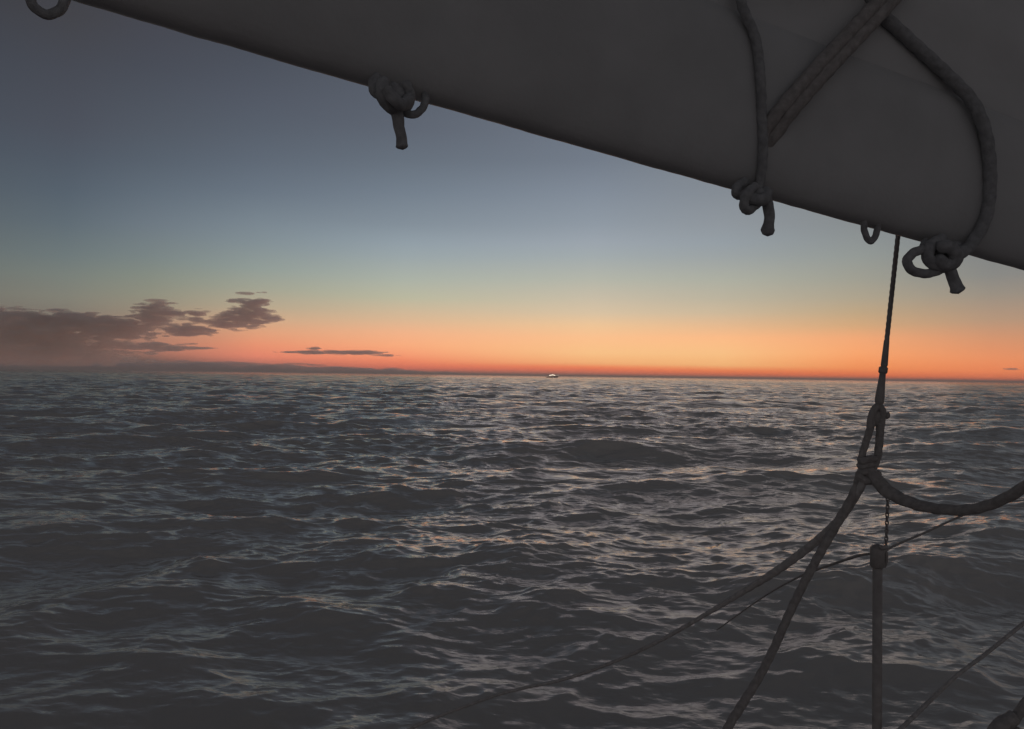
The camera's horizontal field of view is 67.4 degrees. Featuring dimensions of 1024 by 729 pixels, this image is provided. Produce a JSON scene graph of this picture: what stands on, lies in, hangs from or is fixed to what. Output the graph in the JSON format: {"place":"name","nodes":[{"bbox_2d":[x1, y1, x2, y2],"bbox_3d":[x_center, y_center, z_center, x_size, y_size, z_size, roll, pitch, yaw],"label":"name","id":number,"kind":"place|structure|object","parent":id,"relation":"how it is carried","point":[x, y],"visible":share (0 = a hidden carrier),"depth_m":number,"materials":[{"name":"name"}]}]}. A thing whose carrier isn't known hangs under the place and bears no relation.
{"place":"outdoors","nodes":[
{"label":"outdoors","id":0,"kind":"place"},
{"bbox_2d":[0,368,1023,728],"bbox_3d":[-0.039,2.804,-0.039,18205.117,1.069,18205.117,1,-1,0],"label":"sea","id":1,"kind":"structure","parent":0,"point":[236,550],"depth_m":11.73,"materials":[{"name":"grey liquid"}]},
{"bbox_3d":[-0.033,2.451,-0.527,14.037,1.883,5.315,1,-1,0],"label":"sailing boat","id":2,"kind":"object","parent":1,"relation":"on","visible":0},
{"bbox_2d":[870,544,887,728],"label":"stanchion","id":3,"kind":"object","parent":2,"relation":"on","point":[878,558],"visible":1,"depth_m":1.79,"materials":[{"name":"metal"}]},
{"bbox_2d":[717,553,869,629],"bbox_3d":[0.836,0.706,2.304,0.087,0.516,1.014,1,-1,-5],"label":"guard line","id":4,"kind":"object","parent":3,"relation":"attached to","point":[832,564],"visible":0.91,"depth_m":2.31,"materials":[{"name":"fabric"}]},
{"bbox_2d":[887,515,964,550],"bbox_3d":[1.371,0.350,2.121,1.193,0.209,0.054,1,-1,-30],"label":"guard line","id":5,"kind":"object","parent":3,"relation":"attached to","point":[920,534],"visible":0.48,"depth_m":1.90,"materials":[{"name":"fabric"}]},
{"bbox_3d":[2.241,-3.231,1.768,0.259,9.876,0.259,1,-1,0],"label":"mast","id":6,"kind":"object","parent":2,"relation":"on","visible":0},
{"bbox_2d":[73,0,1023,269],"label":"boom","id":7,"kind":"object","parent":6,"relation":"attached to","point":[665,84],"visible":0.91,"depth_m":1.26,"materials":[{"name":"white fabric"}]},
{"bbox_2d":[25,0,70,19],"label":"sail tie","id":8,"kind":"object","parent":7,"relation":"attached to","point":[60,9],"visible":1,"depth_m":0.94,"materials":[{"name":"fabric"}]},
{"bbox_2d":[368,72,429,149],"bbox_3d":[-0.167,-0.561,1.167,0.088,0.505,0.203,1,-1,-5],"label":"sail tie","id":9,"kind":"object","parent":7,"relation":"attached to","point":[396,101],"visible":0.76,"depth_m":1.10,"materials":[{"name":"fabric"}]},
{"bbox_2d":[731,0,774,236],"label":"sail tie","id":10,"kind":"object","parent":7,"relation":"attached to","point":[753,197],"visible":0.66,"depth_m":1.28,"materials":[{"name":"fabric"}]},
{"bbox_2d":[709,0,1023,121],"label":"furled sail","id":11,"kind":"object","parent":7,"relation":"on","point":[977,46],"visible":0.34,"depth_m":1.41,"materials":[{"name":"white fabric"}]},
{"bbox_2d":[766,0,901,146],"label":"lashing","id":12,"kind":"object","parent":11,"relation":"attached to","point":[832,57],"visible":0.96,"depth_m":1.30,"materials":[{"name":"fabric"}]},
{"bbox_2d":[860,220,880,244],"bbox_3d":[0.700,-0.518,1.495,0.035,0.606,0.250,0,-1,25],"label":"sail tie","id":13,"kind":"object","parent":7,"relation":"attached to","point":[871,240],"visible":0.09,"depth_m":1.39,"materials":[{"name":"fabric"}]},
{"bbox_2d":[864,0,997,293],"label":"sail tie","id":14,"kind":"object","parent":7,"relation":"attached to","point":[941,253],"visible":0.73,"depth_m":1.39,"materials":[{"name":"fabric"}]},
{"bbox_2d":[866,468,1023,515],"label":"rope","id":15,"kind":"object","parent":6,"relation":"attached to","point":[882,486],"visible":1,"depth_m":1.62,"materials":[{"name":"grey fabric"}]},
{"bbox_2d":[856,419,883,484],"bbox_3d":[0.833,0.202,1.798,0.067,0.156,0.049,1,-1,-35],"label":"rope strop","id":16,"kind":"object","parent":15,"relation":"attached to","point":[865,464],"visible":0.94,"depth_m":1.79,"materials":[{"name":"grey fabric"}]},
{"bbox_2d":[407,479,865,728],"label":"rope","id":17,"kind":"object","parent":16,"relation":"hanging from","point":[800,553],"visible":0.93,"depth_m":2.09,"materials":[{"name":"grey fabric"}]},
{"bbox_2d":[722,471,858,728],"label":"rope","id":18,"kind":"object","parent":16,"relation":"hanging from","point":[736,713],"visible":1,"depth_m":1.79,"materials":[{"name":"grey fabric"}]},
{"bbox_2d":[866,235,900,428],"bbox_3d":[0.953,-0.707,1.837,0.225,1.730,0.040,1,-1,-20],"label":"stay","id":19,"kind":"object","parent":16,"relation":"attached to","point":[877,412],"visible":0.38,"depth_m":1.79,"materials":[{"name":"metal"}]},
{"bbox_2d":[884,498,889,544],"bbox_3d":[0.859,0.348,1.779,0.042,0.152,0.034,1,-1,0],"label":"chain","id":20,"kind":"object","parent":15,"relation":"hanging from","point":[887,506],"visible":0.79,"depth_m":1.79,"materials":[{"name":"metal"}]},
{"bbox_2d":[897,620,1023,728],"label":"rope","id":21,"kind":"object","parent":6,"relation":"attached to","point":[926,704],"visible":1,"depth_m":1.85,"materials":[{"name":"grey fabric"}]},
{"bbox_2d":[0,0,1023,382],"label":"sky","id":22,"kind":"structure","parent":0,"point":[171,200],"materials":[{"name":"blue"}]},
{"bbox_2d":[987,697,1023,728],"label":"mooring rope","id":23,"kind":"object","parent":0,"point":[1009,719],"visible":1,"depth_m":1.68,"materials":[{"name":"grey fabric"}]}
]}

